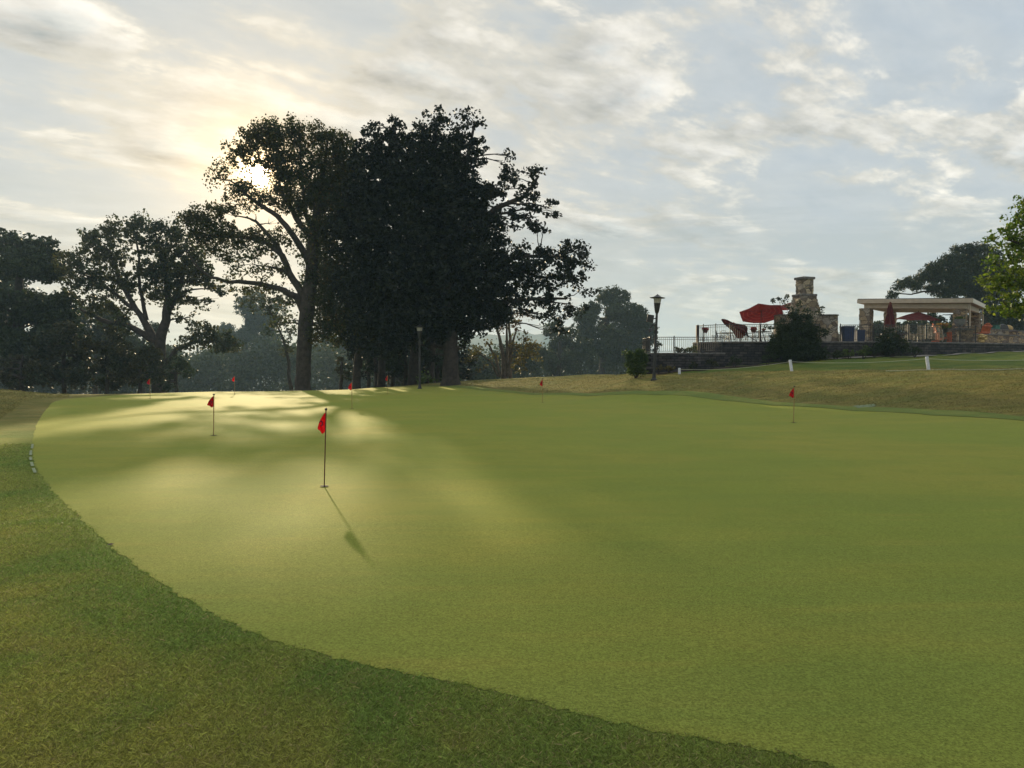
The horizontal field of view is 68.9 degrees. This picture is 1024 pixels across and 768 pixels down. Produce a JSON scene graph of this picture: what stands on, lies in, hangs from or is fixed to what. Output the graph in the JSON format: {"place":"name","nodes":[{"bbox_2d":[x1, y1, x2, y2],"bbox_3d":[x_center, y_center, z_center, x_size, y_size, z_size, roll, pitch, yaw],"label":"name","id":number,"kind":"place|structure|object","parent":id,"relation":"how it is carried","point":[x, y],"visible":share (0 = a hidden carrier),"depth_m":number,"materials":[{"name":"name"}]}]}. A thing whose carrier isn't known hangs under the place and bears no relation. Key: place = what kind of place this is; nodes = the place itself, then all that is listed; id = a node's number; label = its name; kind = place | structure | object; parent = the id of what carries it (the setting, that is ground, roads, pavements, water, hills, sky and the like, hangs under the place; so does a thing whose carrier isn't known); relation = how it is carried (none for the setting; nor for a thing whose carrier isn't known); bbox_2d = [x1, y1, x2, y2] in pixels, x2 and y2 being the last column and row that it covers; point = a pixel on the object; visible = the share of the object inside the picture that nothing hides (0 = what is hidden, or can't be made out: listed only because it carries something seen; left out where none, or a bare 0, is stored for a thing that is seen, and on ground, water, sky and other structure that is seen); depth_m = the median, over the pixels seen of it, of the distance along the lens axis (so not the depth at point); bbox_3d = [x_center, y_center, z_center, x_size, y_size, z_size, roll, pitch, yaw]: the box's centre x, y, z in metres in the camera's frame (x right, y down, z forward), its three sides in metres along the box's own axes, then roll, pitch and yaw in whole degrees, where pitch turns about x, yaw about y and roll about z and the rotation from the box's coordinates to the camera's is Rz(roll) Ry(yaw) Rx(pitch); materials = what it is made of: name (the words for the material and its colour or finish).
{"place":"outdoors","nodes":[
{"label":"outdoors","id":0,"kind":"place"},
{"bbox_2d":[35,331,618,391],"bbox_3d":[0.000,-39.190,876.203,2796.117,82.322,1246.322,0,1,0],"label":"hills","id":1,"kind":"structure","parent":0,"point":[539,338],"depth_m":1018.10,"materials":[{"name":"grey"}]},
{"bbox_2d":[0,351,1023,767],"bbox_3d":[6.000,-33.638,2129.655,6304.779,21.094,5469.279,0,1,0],"label":"ground","id":2,"kind":"structure","parent":0,"point":[20,423],"depth_m":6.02,"materials":[{"name":"plant"}]},
{"bbox_2d":[0,258,14,312],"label":"broadleaf tree","id":3,"kind":"object","parent":2,"relation":"on","point":[6,285],"visible":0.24,"depth_m":90.41,"materials":[{"name":"green plant"}]},
{"bbox_2d":[0,353,56,390],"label":"bush","id":4,"kind":"object","parent":2,"relation":"on","point":[31,373],"visible":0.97,"depth_m":69.27,"materials":[{"name":"green plant"}]},
{"bbox_2d":[0,227,85,390],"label":"broadleaf tree","id":5,"kind":"object","parent":2,"relation":"on","point":[29,259],"visible":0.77,"depth_m":76.02,"materials":[{"name":"green plant"}]},
{"bbox_2d":[25,320,100,393],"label":"bush","id":6,"kind":"object","parent":2,"relation":"on","point":[49,348],"visible":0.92,"depth_m":70.01,"materials":[{"name":"green plant"}]},
{"bbox_2d":[66,301,136,393],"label":"tree","id":7,"kind":"object","parent":2,"relation":"on","point":[88,327],"visible":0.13,"depth_m":118.58,"materials":[{"name":"green plant"}]},
{"bbox_2d":[79,326,145,393],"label":"bush","id":8,"kind":"object","parent":2,"relation":"on","point":[109,341],"visible":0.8,"depth_m":70.83,"materials":[{"name":"green plant"}]},
{"bbox_2d":[107,341,170,392],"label":"bush","id":9,"kind":"object","parent":2,"relation":"on","point":[152,356],"visible":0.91,"depth_m":68.33,"materials":[{"name":"green plant"}]},
{"bbox_2d":[50,208,244,392],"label":"ash tree","id":10,"kind":"object","parent":2,"relation":"on","point":[164,270],"visible":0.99,"depth_m":73.50,"materials":[{"name":"green plant"}]},
{"bbox_2d":[122,321,180,392],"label":"tree","id":11,"kind":"object","parent":2,"relation":"on","point":[137,341],"visible":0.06,"depth_m":125.01,"materials":[{"name":"green plant"}]},
{"bbox_2d":[157,353,197,392],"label":"bush","id":12,"kind":"object","parent":2,"relation":"on","point":[180,363],"visible":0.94,"depth_m":72.13,"materials":[{"name":"green plant"}]},
{"bbox_2d":[173,345,213,388],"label":"tree","id":13,"kind":"object","parent":2,"relation":"on","point":[197,348],"depth_m":237.80,"materials":[{"name":"green plant"}]},
{"bbox_2d":[207,288,287,380],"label":"tree","id":14,"kind":"object","parent":2,"relation":"on","point":[253,323],"visible":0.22,"depth_m":228.26,"materials":[{"name":"green plant"}]},
{"bbox_2d":[233,283,297,390],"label":"tree","id":15,"kind":"object","parent":2,"relation":"on","point":[287,350],"visible":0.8,"depth_m":83.82,"materials":[{"name":"green plant"}]},
{"bbox_2d":[171,111,373,390],"bbox_3d":[-17.905,-9.891,57.846,16.650,22.281,4.990,0,1,0],"label":"maple tree","id":16,"kind":"object","parent":2,"relation":"on","point":[321,194],"visible":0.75,"depth_m":57.36,"materials":[{"name":"green plant"}]},
{"bbox_2d":[0,330,627,393],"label":"distant wood","id":17,"kind":"object","parent":2,"relation":"on","point":[216,368],"visible":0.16,"depth_m":168.81,"materials":[{"name":"plant"}]},
{"bbox_2d":[311,336,353,382],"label":"tree","id":18,"kind":"object","parent":2,"relation":"on","point":[318,370],"visible":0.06,"depth_m":223.34,"materials":[{"name":"green plant"}]},
{"bbox_2d":[334,355,352,389],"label":"tree","id":19,"kind":"object","parent":2,"relation":"on","point":[343,374],"visible":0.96,"depth_m":69.84,"materials":[{"name":"green plant"}]},
{"bbox_2d":[330,304,362,388],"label":"slender tree","id":20,"kind":"object","parent":2,"relation":"on","point":[358,364],"visible":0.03,"depth_m":65.74,"materials":[{"name":"brown plant"}]},
{"bbox_2d":[344,339,378,387],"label":"tree","id":21,"kind":"object","parent":2,"relation":"on","point":[351,357],"visible":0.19,"depth_m":74.72,"materials":[{"name":"green plant"}]},
{"bbox_2d":[361,336,399,386],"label":"tree","id":22,"kind":"object","parent":2,"relation":"on","point":[374,373],"visible":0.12,"depth_m":73.87,"materials":[{"name":"green plant"}]},
{"bbox_2d":[369,314,401,386],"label":"slender tree","id":23,"kind":"object","parent":2,"relation":"on","point":[381,381],"visible":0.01,"depth_m":67.71,"materials":[{"name":"brown plant"}]},
{"bbox_2d":[386,346,409,386],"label":"bush","id":24,"kind":"object","parent":2,"relation":"on","point":[391,377],"visible":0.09,"depth_m":76.91,"materials":[{"name":"green plant"}]},
{"bbox_2d":[375,339,426,385],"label":"tree","id":25,"kind":"object","parent":2,"relation":"on","point":[393,366],"visible":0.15,"depth_m":70.66,"materials":[{"name":"green plant"}]},
{"bbox_2d":[363,340,441,385],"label":"tree","id":26,"kind":"object","parent":2,"relation":"on","point":[398,382],"visible":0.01,"depth_m":118.55,"materials":[{"name":"green plant"}]},
{"bbox_2d":[398,328,418,385],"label":"slender tree","id":27,"kind":"object","parent":2,"relation":"on","point":[413,370],"visible":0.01,"depth_m":65.60,"materials":[{"name":"brown plant"}]},
{"bbox_2d":[416,324,423,388],"bbox_3d":[-6.613,-1.944,53.472,0.820,4.660,0.820,0,1,0],"label":"lamp post","id":28,"kind":"object","parent":2,"relation":"on","point":[419,327],"visible":0.98,"depth_m":53.40,"materials":[{"name":"black metal"}]},
{"bbox_2d":[415,370,437,383],"bbox_3d":[-7.120,-0.383,62.477,1.751,1.588,5.405,0,1,0],"label":"bush","id":29,"kind":"object","parent":2,"relation":"on","point":[426,379],"visible":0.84,"depth_m":61.77,"materials":[{"name":"green plant"}]},
{"bbox_2d":[421,346,460,382],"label":"tree","id":30,"kind":"object","parent":2,"relation":"on","point":[438,370],"visible":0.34,"depth_m":71.85,"materials":[{"name":"green plant"}]},
{"bbox_2d":[321,104,599,385],"bbox_3d":[-3.807,-10.147,55.804,20.784,21.390,5.502,0,1,0],"label":"oak tree","id":31,"kind":"object","parent":2,"relation":"on","point":[433,265],"visible":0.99,"depth_m":55.09,"materials":[{"name":"green plant"}]},
{"bbox_2d":[458,344,478,380],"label":"bush","id":32,"kind":"object","parent":2,"relation":"on","point":[464,374],"visible":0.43,"depth_m":76.69,"materials":[{"name":"green plant"}]},
{"bbox_2d":[460,351,501,380],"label":"bush","id":33,"kind":"object","parent":2,"relation":"on","point":[488,372],"visible":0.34,"depth_m":118.11,"materials":[{"name":"green plant"}]},
{"bbox_2d":[460,319,543,378],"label":"turning tree","id":34,"kind":"object","parent":2,"relation":"on","point":[506,364],"visible":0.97,"depth_m":67.86,"materials":[{"name":"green plant"}]},
{"bbox_2d":[0,367,1023,419],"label":"bank grass","id":35,"kind":"structure","parent":2,"relation":"on","point":[520,386],"depth_m":32.02,"materials":[{"name":"plant"}]},
{"bbox_2d":[492,311,534,377],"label":"rust leaved tree","id":36,"kind":"object","parent":2,"relation":"on","point":[509,343],"visible":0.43,"depth_m":71.85,"materials":[{"name":"brown plant"}]},
{"bbox_2d":[486,340,542,378],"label":"tree","id":37,"kind":"object","parent":2,"relation":"on","point":[531,366],"visible":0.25,"depth_m":124.22,"materials":[{"name":"green plant"}]},
{"bbox_2d":[30,386,1023,767],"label":"putting green","id":38,"kind":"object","parent":2,"relation":"on","point":[840,588],"visible":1,"depth_m":6.36,"materials":[{"name":"plant"}]},
{"bbox_2d":[207,394,214,435],"bbox_3d":[-6.735,0.702,16.810,0.148,0.967,0.187,0,1,19],"label":"practice flag","id":39,"kind":"object","parent":38,"relation":"on","point":[211,402],"visible":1,"depth_m":16.82,"materials":[{"name":"red metal"}]},
{"bbox_2d":[318,408,327,486],"bbox_3d":[-2.390,0.815,9.481,0.107,1.026,0.118,1,1,36],"label":"practice flag","id":40,"kind":"object","parent":38,"relation":"on","point":[322,425],"visible":0.99,"depth_m":9.48,"materials":[{"name":"red metal"}]},
{"bbox_2d":[540,378,543,402],"bbox_3d":[1.338,0.300,32.978,0.202,1.109,0.146,-1,2,-46],"label":"practice flag","id":41,"kind":"object","parent":38,"relation":"on","point":[541,383],"visible":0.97,"depth_m":32.99,"materials":[{"name":"red metal"}]},
{"bbox_2d":[789,386,795,422],"bbox_3d":[7.866,0.581,20.879,0.186,1.061,0.148,-1,1,-31],"label":"practice flag","id":42,"kind":"object","parent":38,"relation":"on","point":[792,394],"visible":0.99,"depth_m":20.89,"materials":[{"name":"fabric"}]},
{"bbox_2d":[529,319,595,376],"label":"tree","id":43,"kind":"object","parent":2,"relation":"on","point":[556,360],"visible":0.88,"depth_m":138.25,"materials":[{"name":"green plant"}]},
{"bbox_2d":[572,285,659,373],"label":"tree","id":44,"kind":"object","parent":2,"relation":"on","point":[613,341],"visible":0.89,"depth_m":147.72,"materials":[{"name":"green plant"}]},
{"bbox_2d":[622,348,648,377],"bbox_3d":[7.009,-1.164,42.474,1.558,1.775,1.095,0,1,-20],"label":"garden shrub","id":45,"kind":"object","parent":2,"relation":"on","point":[636,363],"visible":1,"depth_m":42.29,"materials":[{"name":"green plant"}]},
{"bbox_2d":[646,294,664,380],"bbox_3d":[7.632,-2.478,39.958,0.941,4.660,0.820,2,1,0],"label":"lamp post","id":46,"kind":"object","parent":2,"relation":"on","point":[657,298],"visible":0.98,"depth_m":39.88,"materials":[{"name":"black metal"}]},
{"bbox_2d":[646,353,724,373],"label":"retaining wall","id":47,"kind":"structure","parent":2,"relation":"on","point":[681,361],"depth_m":44.13,"materials":[{"name":"stone"}]},
{"bbox_2d":[642,336,722,352],"bbox_3d":[9.790,-2.367,44.601,4.999,1.010,2.180,1,1,30],"label":"metal fence","id":48,"kind":"object","parent":47,"relation":"on","point":[646,343],"visible":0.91,"depth_m":44.28,"materials":[{"name":"metal"}]},
{"bbox_2d":[432,385,1023,419],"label":"green fringe","id":49,"kind":"object","parent":2,"relation":"on","point":[852,408],"visible":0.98,"depth_m":29.12,"materials":[{"name":"plant"}]},
{"bbox_2d":[854,404,875,407],"bbox_3d":[12.281,0.768,26.022,0.754,0.135,0.723,0,1,20],"label":"painted patch","id":50,"kind":"object","parent":49,"relation":"on","point":[861,406],"visible":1,"depth_m":26.00,"materials":[{"name":"paint"}]},
{"bbox_2d":[656,356,857,373],"bbox_3d":[15.302,-1.110,43.855,14.260,1.089,1.112,0,1,-3],"label":"planting bed","id":51,"kind":"object","parent":2,"relation":"on","point":[740,366],"visible":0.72,"depth_m":43.63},
{"bbox_2d":[664,365,675,372],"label":"plant","id":52,"kind":"object","parent":51,"relation":"on","point":[668,368],"visible":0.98,"depth_m":43.31,"materials":[{"name":"green plant"}]},
{"bbox_2d":[688,361,697,368],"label":"plant","id":53,"kind":"object","parent":51,"relation":"on","point":[692,365],"visible":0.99,"depth_m":43.35,"materials":[{"name":"green plant"}]},
{"bbox_2d":[704,359,718,368],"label":"plant","id":54,"kind":"object","parent":51,"relation":"on","point":[713,362],"visible":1,"depth_m":43.34,"materials":[{"name":"green plant"}]},
{"bbox_2d":[728,355,741,367],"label":"plant","id":55,"kind":"object","parent":51,"relation":"on","point":[737,361],"visible":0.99,"depth_m":43.36,"materials":[{"name":"green plant"}]},
{"bbox_2d":[761,353,776,364],"bbox_3d":[14.931,-1.426,43.420,0.904,0.779,0.473,0,1,10],"label":"plant","id":56,"kind":"object","parent":51,"relation":"on","point":[768,357],"visible":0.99,"depth_m":43.37,"materials":[{"name":"green plant"}]},
{"bbox_2d":[763,294,832,362],"bbox_3d":[16.703,-3.136,43.883,4.033,4.321,1.917,0,1,0],"label":"garden shrub","id":57,"kind":"object","parent":51,"relation":"on","point":[795,340],"visible":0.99,"depth_m":43.62,"materials":[{"name":"green plant"}]},
{"bbox_2d":[873,325,911,356],"bbox_3d":[22.402,-2.519,44.187,2.408,2.018,1.079,0,1,0],"label":"garden shrub","id":58,"kind":"object","parent":51,"relation":"on","point":[890,343],"visible":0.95,"depth_m":44.06,"materials":[{"name":"green plant"}]},
{"bbox_2d":[789,360,792,370],"bbox_3d":[14.175,-0.890,37.934,0.140,0.683,0.050,-9,1,0],"label":"stake","id":59,"kind":"object","parent":2,"relation":"on","point":[790,365],"visible":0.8,"depth_m":37.91,"materials":[{"name":"white paint"}]},
{"bbox_2d":[682,362,786,369],"bbox_3d":[11.725,-0.965,39.727,6.018,0.429,0.020,1,1,37],"label":"rope","id":60,"kind":"object","parent":59,"relation":"hanging from","point":[718,369],"visible":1,"depth_m":40.34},
{"bbox_2d":[803,359,920,362],"bbox_3d":[16.478,-1.102,35.887,6.212,0.192,0.020,1,2,41],"label":"rope","id":61,"kind":"object","parent":59,"relation":"attached to","point":[865,362],"visible":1,"depth_m":35.48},
{"bbox_2d":[827,350,843,358],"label":"plant","id":62,"kind":"object","parent":2,"relation":"on","point":[835,355],"visible":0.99,"depth_m":43.33,"materials":[{"name":"green plant"}]},
{"bbox_2d":[841,349,854,358],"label":"plant","id":63,"kind":"object","parent":2,"relation":"on","point":[847,353],"visible":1,"depth_m":43.35,"materials":[{"name":"green plant"}]},
{"bbox_2d":[692,341,1023,365],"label":"terrace wall","id":64,"kind":"structure","parent":2,"relation":"on","point":[750,352],"depth_m":45.00,"materials":[{"name":"stone"}]},
{"bbox_2d":[696,323,819,341],"bbox_3d":[14.946,-3.134,45.411,7.290,1.110,1.251,0,1,13],"label":"metal fence","id":65,"kind":"object","parent":64,"relation":"on","point":[730,324],"visible":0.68,"depth_m":45.19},
{"bbox_2d":[840,323,906,340],"bbox_3d":[21.900,-3.120,45.247,4.068,1.090,0.068,0,1,0],"label":"metal fence","id":66,"kind":"object","parent":64,"relation":"on","point":[873,331],"visible":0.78,"depth_m":45.24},
{"bbox_2d":[907,323,975,342],"bbox_3d":[26.699,-3.151,46.299,5.859,1.110,0.070,0,1,-21],"label":"metal fence","id":67,"kind":"object","parent":64,"relation":"on","point":[959,327],"visible":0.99,"depth_m":46.17,"materials":[{"name":"metal"}]},
{"bbox_2d":[936,323,951,332],"bbox_3d":[26.888,-3.510,46.534,0.769,0.638,0.754,0,1,0],"label":"flower pot","id":68,"kind":"object","parent":67,"relation":"hanging from","point":[947,326],"visible":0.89,"depth_m":46.33,"materials":[{"name":"black plant"}]},
{"bbox_2d":[977,334,987,342],"bbox_3d":[29.984,-2.897,47.592,0.694,0.590,0.533,0,1,-23],"label":"stone pile","id":69,"kind":"object","parent":64,"relation":"on","point":[982,338],"visible":1,"depth_m":47.41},
{"bbox_2d":[855,345,871,358],"bbox_3d":[20.438,-1.841,43.393,0.985,0.900,0.616,0,1,0],"label":"plant","id":70,"kind":"object","parent":2,"relation":"on","point":[862,351],"visible":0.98,"depth_m":43.31,"materials":[{"name":"green plant"}]},
{"bbox_2d":[866,344,883,357],"bbox_3d":[21.085,-1.897,43.371,1.086,0.867,0.512,0,1,0],"label":"plant","id":71,"kind":"object","parent":2,"relation":"on","point":[875,350],"visible":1,"depth_m":43.34,"materials":[{"name":"green plant"}]},
{"bbox_2d":[873,320,883,340],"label":"background tree","id":72,"kind":"object","parent":2,"relation":"on","point":[879,327],"visible":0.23,"depth_m":87.67,"materials":[{"name":"green plant"}]},
{"bbox_2d":[906,346,921,357],"bbox_3d":[23.405,-1.862,43.373,0.997,0.769,0.504,0,1,0],"label":"plant","id":73,"kind":"object","parent":2,"relation":"on","point":[914,350],"visible":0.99,"depth_m":43.36,"materials":[{"name":"green plant"}]},
{"bbox_2d":[896,320,933,341],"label":"background tree","id":74,"kind":"object","parent":2,"relation":"on","point":[921,323],"visible":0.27,"depth_m":86.36,"materials":[{"name":"green plant"}]},
{"bbox_2d":[925,356,929,369],"bbox_3d":[18.849,-0.896,33.848,0.140,0.700,0.050,-8,1,0],"label":"stake","id":75,"kind":"object","parent":2,"relation":"on","point":[927,363],"visible":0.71,"depth_m":33.82,"materials":[{"name":"white paint"}]},
{"bbox_2d":[938,359,1020,360],"bbox_3d":[20.906,-1.057,31.978,5.604,0.125,0.020,1,2,42],"label":"rope","id":76,"kind":"object","parent":75,"relation":"attached to","point":[985,360],"visible":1,"depth_m":32.25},
{"bbox_2d":[921,313,968,341],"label":"background tree","id":77,"kind":"object","parent":2,"relation":"on","point":[940,317],"visible":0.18,"depth_m":85.15,"materials":[{"name":"green plant"}]},
{"bbox_2d":[886,369,1011,370],"bbox_3d":[19.792,-0.613,32.537,6.430,0.118,0.414,1,2,43],"label":"rope","id":78,"kind":"object","parent":2,"relation":"on","point":[949,369],"visible":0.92,"depth_m":33.00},
{"bbox_2d":[885,240,1023,330],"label":"pine tree","id":79,"kind":"object","parent":2,"relation":"on","point":[953,274],"visible":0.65,"depth_m":75.18,"materials":[{"name":"green plant"}]},
{"bbox_2d":[973,195,1023,320],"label":"green tree","id":80,"kind":"object","parent":2,"relation":"on","point":[1014,244],"visible":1,"depth_m":24.89,"materials":[{"name":"green plant"}]},
{"bbox_2d":[0,0,1023,357],"label":"sky","id":81,"kind":"structure","parent":0,"point":[709,157],"materials":[{"name":"white"}]},
{"bbox_2d":[830,351,1021,358],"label":"garden path","id":82,"kind":"structure","parent":0,"point":[927,355],"depth_m":44.07,"materials":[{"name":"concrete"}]},
{"bbox_2d":[1008,330,1023,342],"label":"stone wall","id":83,"kind":"structure","parent":0,"point":[1020,333],"depth_m":51.97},
{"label":"terrace floor","id":84,"kind":"structure","parent":0,"visible":0},
{"bbox_2d":[721,319,755,340],"bbox_3d":[14.147,-3.281,46.244,2.254,1.512,0.953,0,1,20],"label":"closed parasol","id":85,"kind":"object","parent":84,"relation":"on","point":[733,327],"visible":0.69,"depth_m":46.07,"materials":[{"name":"red fabric"}]},
{"bbox_2d":[712,335,771,341],"bbox_3d":[18.600,-3.419,60.444,4.868,1.140,0.068,0,1,0],"label":"metal fence","id":86,"kind":"object","parent":84,"relation":"on","point":[768,337],"visible":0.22,"depth_m":60.43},
{"bbox_2d":[750,327,755,340],"bbox_3d":[14.972,-3.055,46.242,0.421,0.985,0.424,0,1,0],"label":"flower pot","id":87,"kind":"object","parent":84,"relation":"on","point":[753,330],"visible":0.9,"depth_m":46.14,"materials":[{"name":"black metal"}]},
{"bbox_2d":[739,303,782,340],"bbox_3d":[15.816,-3.795,47.347,2.886,2.414,2.417,0,1,0],"label":"parasol","id":88,"kind":"object","parent":84,"relation":"on","point":[760,313],"visible":0.82,"depth_m":47.53,"materials":[{"name":"red fabric"}]},
{"bbox_2d":[773,276,838,340],"bbox_3d":[18.619,-4.688,47.511,4.050,4.189,2.050,0,1,0],"label":"stone fireplace","id":89,"kind":"object","parent":84,"relation":"on","point":[805,289],"visible":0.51,"depth_m":46.99,"materials":[{"name":"stone"}]},
{"bbox_2d":[839,326,854,340],"bbox_3d":[21.072,-3.107,46.950,0.707,1.055,0.734,0,1,-5],"label":"refuse bin","id":90,"kind":"object","parent":84,"relation":"on","point":[846,333],"visible":0.62,"depth_m":46.65,"materials":[{"name":"blue plastic"}]},
{"bbox_2d":[854,330,865,340],"bbox_3d":[21.975,-2.998,47.260,0.541,0.825,0.590,0,1,-5],"label":"refuse bin","id":91,"kind":"object","parent":84,"relation":"on","point":[861,335],"visible":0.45,"depth_m":47.02,"materials":[{"name":"blue plastic"}]},
{"bbox_2d":[884,302,894,326],"bbox_3d":[23.852,-3.883,47.148,0.713,2.599,0.626,0,1,0],"label":"closed parasol","id":92,"kind":"object","parent":84,"relation":"on","point":[889,319],"visible":0.94,"depth_m":46.98,"materials":[{"name":"red fabric"}]},
{"bbox_2d":[896,311,940,320],"bbox_3d":[27.416,-3.802,50.483,2.842,2.303,2.737,0,1,0],"label":"parasol","id":93,"kind":"object","parent":84,"relation":"on","point":[918,315],"visible":0.92,"depth_m":49.83,"materials":[{"name":"red fabric"}]},
{"bbox_2d":[857,298,985,340],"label":"pavilion","id":94,"kind":"structure","parent":84,"relation":"on","point":[962,307],"depth_m":51.91,"materials":[{"name":"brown wood"}]},
{"bbox_2d":[931,323,951,341],"bbox_3d":[27.042,-3.209,47.090,1.102,1.254,0.885,0,1,18],"label":"adirondack chair","id":95,"kind":"object","parent":84,"relation":"on","point":[948,336],"visible":0.71,"depth_m":46.90,"materials":[{"name":"orange paint"}]},
{"bbox_2d":[947,329,973,341],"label":"stone wall","id":96,"kind":"structure","parent":84,"relation":"on","point":[964,335],"depth_m":47.26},
{"bbox_2d":[953,315,965,328],"bbox_3d":[28.430,-3.950,47.423,0.729,0.919,0.758,1,1,28],"label":"stone urn","id":97,"kind":"object","parent":96,"relation":"on","point":[959,320],"visible":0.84,"depth_m":47.23,"materials":[{"name":"grey stone"}]},
{"bbox_2d":[978,323,992,333],"bbox_3d":[31.618,-3.398,50.386,1.027,1.400,1.279,0,1,-21],"label":"adirondack chair","id":98,"kind":"object","parent":84,"relation":"on","point":[986,328],"visible":0.35,"depth_m":49.95,"materials":[{"name":"orange paint"}]},
{"bbox_2d":[979,329,1011,334],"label":"stone wall","id":99,"kind":"structure","parent":84,"relation":"on","point":[1000,331],"depth_m":53.55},
{"bbox_2d":[991,325,1000,328],"bbox_3d":[34.876,-4.097,53.829,0.540,0.300,0.390,0,1,-17],"label":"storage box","id":100,"kind":"object","parent":99,"relation":"on","point":[996,327],"visible":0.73,"depth_m":53.68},
{"bbox_2d":[1000,324,1008,328],"bbox_3d":[35.634,-4.160,54.228,0.736,0.390,0.392,0,1,-11],"label":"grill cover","id":101,"kind":"object","parent":99,"relation":"on","point":[1003,326],"visible":0.81,"depth_m":54.05,"materials":[{"name":"black fabric"}]},
{"bbox_2d":[972,333,1019,342],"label":"stone wall","id":102,"kind":"structure","parent":84,"relation":"on","point":[997,338],"depth_m":49.68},
{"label":"lower terrace floor","id":103,"kind":"structure","parent":0,"visible":0},
{"bbox_2d":[675,347,686,352],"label":"plant","id":104,"kind":"object","parent":103,"relation":"on","point":[679,350],"visible":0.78,"depth_m":44.91,"materials":[{"name":"green plant"}]},
{"bbox_2d":[684,345,697,352],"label":"plant","id":105,"kind":"object","parent":103,"relation":"on","point":[692,349],"visible":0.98,"depth_m":44.92,"materials":[{"name":"green plant"}]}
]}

